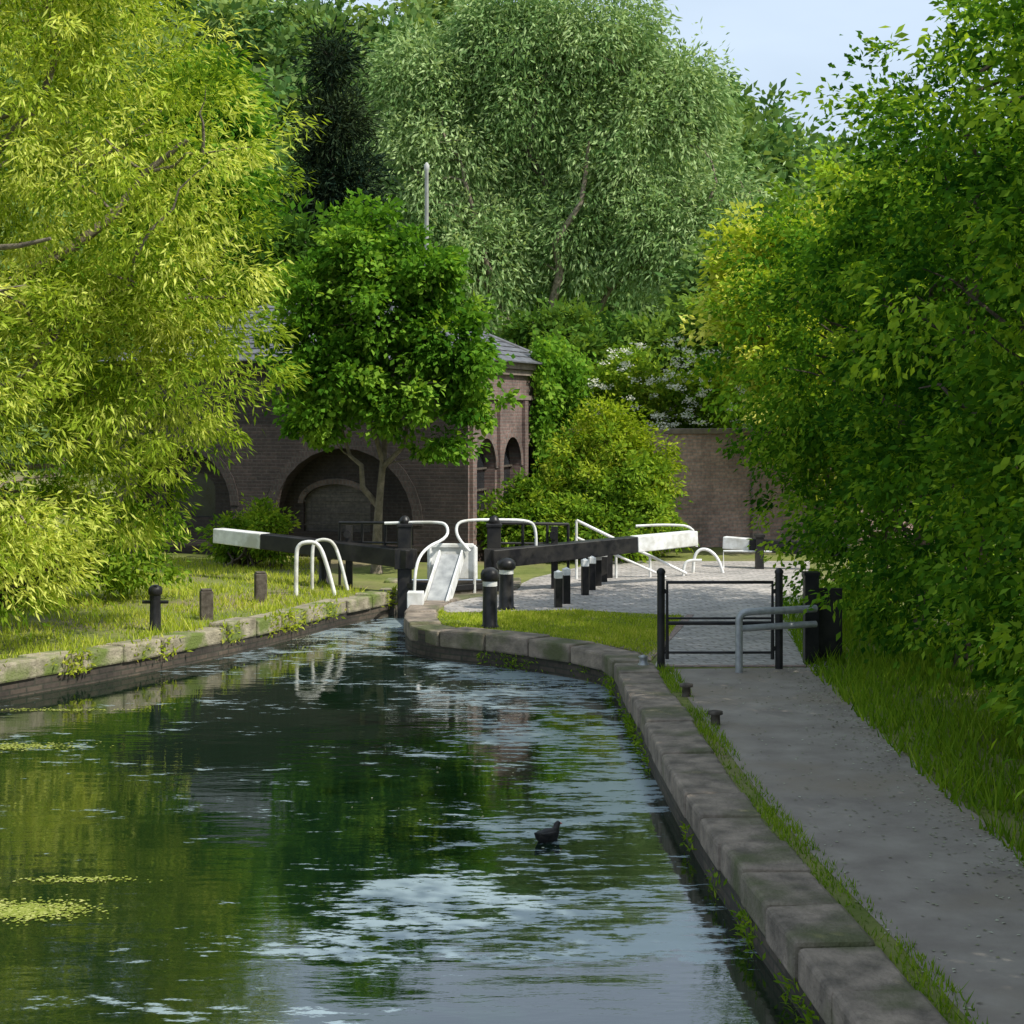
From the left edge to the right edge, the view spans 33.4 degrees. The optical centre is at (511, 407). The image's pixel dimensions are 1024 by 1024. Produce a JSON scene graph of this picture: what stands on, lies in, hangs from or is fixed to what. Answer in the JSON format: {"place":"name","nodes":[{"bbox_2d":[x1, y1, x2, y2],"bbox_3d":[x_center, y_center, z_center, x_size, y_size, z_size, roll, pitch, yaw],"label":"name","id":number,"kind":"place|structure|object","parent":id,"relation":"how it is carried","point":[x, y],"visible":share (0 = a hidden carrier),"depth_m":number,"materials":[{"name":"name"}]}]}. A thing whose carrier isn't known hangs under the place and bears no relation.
{"place":"outdoors","nodes":[
{"label":"outdoors","id":0,"kind":"place"},
{"bbox_2d":[0,555,366,658],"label":"lawn grass","id":1,"kind":"structure","parent":0,"point":[231,569],"depth_m":27.84,"materials":[{"name":"green plant"}]},
{"bbox_2d":[0,612,805,1023],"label":"canal water","id":2,"kind":"structure","parent":0,"point":[264,814],"depth_m":13.69,"materials":[{"name":"green liquid"}]},
{"bbox_2d":[0,707,160,928],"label":"duckweed","id":3,"kind":"object","parent":2,"relation":"on","point":[27,909],"visible":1,"depth_m":12.29,"materials":[{"name":"green plant"}]},
{"bbox_2d":[287,627,659,875],"bbox_3d":[-0.379,3.592,21.017,4.488,0.003,15.835,0,0,-12],"label":"floating debris","id":4,"kind":"object","parent":2,"relation":"on","point":[443,716],"visible":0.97,"depth_m":22.72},
{"bbox_2d":[534,821,561,842],"bbox_3d":[0.299,3.547,14.205,0.145,0.174,0.354,0,0,37],"label":"moorhen","id":5,"kind":"object","parent":2,"relation":"on","point":[546,835],"visible":1,"depth_m":14.14,"materials":[{"name":"black"}]},
{"bbox_2d":[0,580,825,1023],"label":"canal wall","id":6,"kind":"structure","parent":0,"point":[422,648],"depth_m":22.80,"materials":[{"name":"stone"}]},
{"bbox_2d":[0,585,396,678],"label":"wall plants","id":7,"kind":"object","parent":6,"relation":"attached to","point":[83,669],"depth_m":24.77,"materials":[{"name":"green leaf"}]},
{"bbox_2d":[213,515,697,616],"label":"lock gate","id":8,"kind":"structure","parent":6,"relation":"attached to","point":[449,565],"depth_m":29.64,"materials":[{"name":"black paint"}]},
{"bbox_2d":[476,651,818,1023],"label":"wall plants","id":9,"kind":"object","parent":6,"relation":"attached to","point":[630,728],"depth_m":12.49,"materials":[{"name":"green plant"}]},
{"bbox_2d":[404,578,948,1023],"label":"coping stones","id":10,"kind":"object","parent":6,"relation":"on","point":[838,965],"visible":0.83,"depth_m":12.30,"materials":[{"name":"grey stone"}]},
{"bbox_2d":[638,655,648,664],"bbox_3d":[1.620,3.110,21.050,0.140,0.120,0.136,0,0,0],"label":"mooring stud","id":11,"kind":"object","parent":10,"relation":"on","point":[643,660],"visible":1,"depth_m":21.01,"materials":[{"name":"metal"}]},
{"bbox_2d":[0,1,847,471],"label":"hill","id":12,"kind":"structure","parent":0,"point":[256,67],"depth_m":132.88,"materials":[{"name":"green plant"}]},
{"bbox_2d":[347,0,794,343],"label":"grey willow tree","id":13,"kind":"object","parent":12,"relation":"on","point":[535,50],"visible":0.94,"depth_m":97.63,"materials":[{"name":"green plant"}]},
{"bbox_2d":[0,472,1023,1023],"bbox_3d":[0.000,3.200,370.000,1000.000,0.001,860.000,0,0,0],"label":"ground","id":14,"kind":"structure","parent":0,"point":[364,578],"depth_m":25.29,"materials":[{"name":"green plant"}]},
{"bbox_2d":[0,476,200,606],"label":"shrub","id":15,"kind":"object","parent":14,"relation":"on","point":[123,569],"visible":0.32,"depth_m":28.11,"materials":[{"name":"green plant"}]},
{"bbox_2d":[142,585,168,630],"bbox_3d":[-5.120,2.880,24.500,0.359,0.680,0.202,0,0,25],"label":"mooring bollard","id":16,"kind":"object","parent":14,"relation":"on","point":[155,601],"visible":0.91,"depth_m":24.43,"materials":[{"name":"black metal"}]},
{"bbox_2d":[0,0,331,638],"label":"willow tree","id":17,"kind":"object","parent":14,"relation":"on","point":[155,290],"visible":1,"depth_m":23.63,"materials":[{"name":"green plant"}]},
{"bbox_2d":[22,41,324,349],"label":"ash tree","id":18,"kind":"object","parent":14,"relation":"on","point":[235,132],"visible":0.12,"depth_m":56.53,"materials":[{"name":"green plant"}]},
{"bbox_2d":[0,587,349,659],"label":"bank grass","id":19,"kind":"structure","parent":14,"relation":"on","point":[289,604],"depth_m":24.02,"materials":[{"name":"green plant"}]},
{"bbox_2d":[0,578,396,683],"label":"coping stones","id":20,"kind":"object","parent":14,"relation":"on","point":[24,666],"visible":0.88,"depth_m":23.83,"materials":[{"name":"grey stone"}]},
{"bbox_2d":[0,203,403,483],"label":"ash tree","id":21,"kind":"object","parent":14,"relation":"on","point":[300,241],"visible":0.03,"depth_m":49.25,"materials":[{"name":"green plant"}]},
{"bbox_2d":[199,588,212,619],"bbox_3d":[-4.620,3.020,25.800,0.190,0.560,0.190,0,0,-17],"label":"timber post","id":22,"kind":"object","parent":14,"relation":"on","point":[206,601],"visible":0.77,"depth_m":25.71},
{"bbox_2d":[192,492,300,567],"bbox_3d":[-5.241,2.457,34.262,2.397,1.538,1.507,0,0,31],"label":"shrub","id":23,"kind":"object","parent":14,"relation":"on","point":[260,518],"visible":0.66,"depth_m":34.01,"materials":[{"name":"green plant"}]},
{"bbox_2d":[254,571,266,602],"bbox_3d":[-4.140,3.000,28.100,0.190,0.600,0.190,0,0,-17],"label":"timber post","id":24,"kind":"object","parent":14,"relation":"on","point":[260,585],"visible":0.8,"depth_m":28.01,"materials":[{"name":"wood"}]},
{"bbox_2d":[294,538,348,594],"bbox_3d":[-3.283,2.734,29.497,0.865,0.950,0.863,0,0,0],"label":"hoop handrail","id":25,"kind":"object","parent":14,"relation":"on","point":[321,550],"visible":0.95,"depth_m":29.09,"materials":[{"name":"white metal"}]},
{"bbox_2d":[317,557,331,583],"bbox_3d":[-3.400,2.932,31.000,0.288,0.577,0.288,0,0,0],"label":"mooring bollard","id":26,"kind":"object","parent":14,"relation":"on","point":[323,573],"visible":0.48,"depth_m":30.90,"materials":[{"name":"black metal"}]},
{"bbox_2d":[116,368,537,561],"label":"walls","id":27,"kind":"structure","parent":14,"relation":"on","point":[442,490],"depth_m":36.46,"materials":[{"name":"brick"}]},
{"bbox_2d":[98,296,541,364],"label":"roof","id":28,"kind":"structure","parent":27,"relation":"on","point":[521,354],"depth_m":37.93,"materials":[{"name":"tile"}]},
{"bbox_2d":[113,361,539,551],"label":"cornices and arches","id":29,"kind":"object","parent":27,"relation":"attached to","point":[305,453],"visible":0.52,"depth_m":36.39,"materials":[{"name":"brick"}]},
{"bbox_2d":[304,446,532,540],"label":"windows","id":30,"kind":"structure","parent":27,"relation":"attached to","point":[480,475],"depth_m":36.56,"materials":[{"name":"black glass"}]},
{"bbox_2d":[268,8,408,263],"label":"pine tree","id":31,"kind":"object","parent":14,"relation":"on","point":[332,147],"visible":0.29,"depth_m":69.34,"materials":[{"name":"green plant"}]},
{"bbox_2d":[247,188,526,573],"bbox_3d":[-2.390,-0.503,32.554,5.164,7.411,3.611,0,0,21],"label":"maple tree","id":32,"kind":"object","parent":14,"relation":"on","point":[347,353],"visible":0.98,"depth_m":32.00,"materials":[{"name":"green plant"}]},
{"bbox_2d":[424,162,428,263],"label":"flag pole","id":33,"kind":"object","parent":14,"relation":"on","point":[426,167],"visible":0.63,"depth_m":43.95,"materials":[{"name":"metal"}]},
{"bbox_2d":[0,0,1021,473],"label":"distant trees","id":34,"kind":"object","parent":14,"relation":"on","point":[278,26],"visible":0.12,"depth_m":145.56,"materials":[{"name":"green plant"}]},
{"bbox_2d":[437,607,684,659],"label":"island turf","id":35,"kind":"structure","parent":14,"relation":"on","point":[576,627],"depth_m":25.11,"materials":[{"name":"green plant"}]},
{"bbox_2d":[480,567,498,628],"bbox_3d":[-0.320,2.767,24.750,0.276,0.906,0.276,0,0,0],"label":"mooring bollard","id":36,"kind":"object","parent":35,"relation":"on","point":[489,576],"visible":0.88,"depth_m":24.66,"materials":[{"name":"black metal"}]},
{"bbox_2d":[528,330,599,494],"bbox_3d":[1.091,0.687,39.932,1.745,4.999,2.906,0,0,15],"label":"ivy","id":37,"kind":"object","parent":14,"relation":"on","point":[558,383],"visible":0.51,"depth_m":39.39,"materials":[{"name":"green plant"}]},
{"bbox_2d":[476,415,698,562],"bbox_3d":[1.313,1.678,35.923,5.364,3.101,3.484,0,0,0],"label":"shrub","id":38,"kind":"object","parent":14,"relation":"on","point":[624,509],"visible":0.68,"depth_m":35.70,"materials":[{"name":"green plant"}]},
{"bbox_2d":[530,389,689,527],"bbox_3d":[2.156,1.408,37.127,3.513,3.619,2.340,0,0,0],"label":"shrub","id":39,"kind":"object","parent":14,"relation":"on","point":[638,440],"visible":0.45,"depth_m":36.83,"materials":[{"name":"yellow plant"}]},
{"bbox_2d":[493,275,764,427],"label":"ash tree","id":40,"kind":"object","parent":14,"relation":"on","point":[584,325],"visible":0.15,"depth_m":49.32,"materials":[{"name":"green plant"}]},
{"bbox_2d":[569,342,754,428],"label":"elder bush","id":41,"kind":"object","parent":14,"relation":"on","point":[664,400],"visible":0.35,"depth_m":40.54,"materials":[{"name":"green plant"}]},
{"bbox_2d":[585,337,745,429],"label":"elder flowers","id":42,"kind":"object","parent":41,"relation":"attached to","point":[667,385],"visible":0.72,"depth_m":39.67,"materials":[{"name":"white plant"}]},
{"bbox_2d":[680,683,692,696],"bbox_3d":[1.930,3.125,18.900,0.150,0.150,0.146,0,0,0],"label":"mooring stud","id":43,"kind":"object","parent":14,"relation":"on","point":[686,691],"visible":1,"depth_m":18.86,"materials":[{"name":"black metal"}]},
{"bbox_2d":[708,710,722,725],"bbox_3d":[2.050,3.125,17.200,0.150,0.150,0.146,0,0,0],"label":"mooring stud","id":44,"kind":"object","parent":14,"relation":"on","point":[715,715],"visible":0.97,"depth_m":17.16,"materials":[{"name":"black metal"}]},
{"bbox_2d":[646,614,809,666],"bbox_3d":[2.633,3.220,23.678,2.134,0.066,5.267,0,0,0],"label":"brick edging","id":45,"kind":"object","parent":14,"relation":"on","point":[676,629],"visible":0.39,"depth_m":21.09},
{"bbox_2d":[568,428,912,547],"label":"brick wall","id":46,"kind":"structure","parent":14,"relation":"on","point":[718,488],"depth_m":39.08,"materials":[{"name":"brick"}]},
{"bbox_2d":[645,170,847,318],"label":"birch tree","id":47,"kind":"object","parent":14,"relation":"on","point":[685,279],"visible":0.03,"depth_m":53.99,"materials":[{"name":"green plant"}]},
{"bbox_2d":[678,159,928,541],"bbox_3d":[7.533,-1.168,37.850,7.396,8.756,5.245,0,0,14],"label":"lime tree","id":48,"kind":"object","parent":14,"relation":"on","point":[740,235],"visible":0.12,"depth_m":37.52,"materials":[{"name":"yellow plant"}]},
{"bbox_2d":[655,663,987,1023],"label":"kerb grass","id":49,"kind":"structure","parent":14,"relation":"on","point":[770,815],"depth_m":12.29,"materials":[{"name":"green plant"}]},
{"bbox_2d":[669,667,1023,1023],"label":"towpath","id":50,"kind":"structure","parent":14,"relation":"on","point":[907,868],"depth_m":12.96,"materials":[{"name":"grey concrete"}]},
{"bbox_2d":[716,667,1023,1016],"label":"fallen leaves","id":51,"kind":"object","parent":50,"relation":"on","point":[1004,848],"visible":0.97,"depth_m":13.72,"materials":[{"name":"plant"}]},
{"bbox_2d":[682,0,1023,799],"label":"hedgerow trees","id":52,"kind":"object","parent":14,"relation":"on","point":[938,468],"visible":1,"depth_m":19.47,"materials":[{"name":"green plant"}]},
{"bbox_2d":[783,583,1023,866],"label":"verge grass","id":53,"kind":"structure","parent":14,"relation":"on","point":[949,757],"depth_m":17.02,"materials":[{"name":"green plant"}]},
{"bbox_2d":[160,0,1022,579],"label":"sky","id":54,"kind":"structure","parent":0,"point":[775,40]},
{"bbox_2d":[444,561,827,666],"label":"lockside paving","id":55,"kind":"structure","parent":0,"point":[631,588],"depth_m":28.25,"materials":[{"name":"stone"}]},
{"bbox_2d":[497,558,515,609],"bbox_3d":[-0.090,2.798,27.000,0.300,0.845,0.300,0,0,0],"label":"mooring bollard","id":56,"kind":"object","parent":55,"relation":"on","point":[506,567],"visible":0.96,"depth_m":26.90,"materials":[{"name":"black metal"}]},
{"bbox_2d":[554,570,562,607],"bbox_3d":[0.740,2.905,27.300,0.119,0.614,0.119,0,0,-11],"label":"white topped post","id":57,"kind":"object","parent":55,"relation":"on","point":[558,575],"visible":0.93,"depth_m":27.25,"materials":[{"name":"black paint"}]},
{"bbox_2d":[562,567,570,603],"bbox_3d":[0.885,2.905,27.800,0.119,0.614,0.119,0,0,-11],"label":"white topped post","id":58,"kind":"object","parent":55,"relation":"on","point":[566,571],"visible":0.91,"depth_m":27.75,"materials":[{"name":"black paint"}]},
{"bbox_2d":[581,558,588,594],"bbox_3d":[1.245,2.890,29.100,0.119,0.645,0.119,0,0,-11],"label":"white topped post","id":59,"kind":"object","parent":55,"relation":"on","point":[584,576],"visible":1,"depth_m":29.04,"materials":[{"name":"black paint"}]},
{"bbox_2d":[588,556,595,589],"bbox_3d":[1.400,2.905,29.900,0.119,0.614,0.119,0,0,-11],"label":"white topped post","id":60,"kind":"object","parent":55,"relation":"on","point":[592,572],"visible":0.86,"depth_m":29.84,"materials":[{"name":"black paint"}]},
{"bbox_2d":[595,557,601,585],"bbox_3d":[1.540,2.905,30.600,0.119,0.614,0.119,0,0,-11],"label":"white topped post","id":61,"kind":"object","parent":55,"relation":"on","point":[598,571],"visible":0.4,"depth_m":30.54,"materials":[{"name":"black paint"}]},
{"bbox_2d":[602,556,606,581],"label":"white topped post","id":62,"kind":"object","parent":55,"relation":"on","point":[604,568],"visible":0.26,"depth_m":31.24,"materials":[{"name":"black paint"}]},
{"bbox_2d":[607,555,612,577],"bbox_3d":[1.820,2.905,32.000,0.119,0.614,0.119,0,0,-11],"label":"white topped post","id":63,"kind":"object","parent":55,"relation":"on","point":[609,566],"visible":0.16,"depth_m":31.95,"materials":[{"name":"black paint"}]},
{"bbox_2d":[575,519,697,578],"bbox_3d":[2.324,2.648,31.852,2.260,1.147,0.474,0,0,-13],"label":"step handrail","id":64,"kind":"object","parent":55,"relation":"on","point":[650,556],"visible":0.82,"depth_m":31.90,"materials":[{"name":"white metal"}]},
{"bbox_2d":[682,548,723,575],"bbox_3d":[3.592,2.960,32.761,0.506,0.499,1.046,0,0,40],"label":"hoop handrail","id":65,"kind":"object","parent":55,"relation":"on","point":[693,560],"visible":1,"depth_m":32.97,"materials":[{"name":"white metal"}]},
{"bbox_2d":[722,534,849,568],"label":"lock gate","id":66,"kind":"structure","parent":55,"relation":"on","point":[737,544],"depth_m":33.79,"materials":[{"name":"white paint"}]},
{"bbox_2d":[657,568,841,672],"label":"towpath barrier gate","id":67,"kind":"structure","parent":0,"point":[821,628],"depth_m":20.88,"materials":[{"name":"black metal"}]}
]}

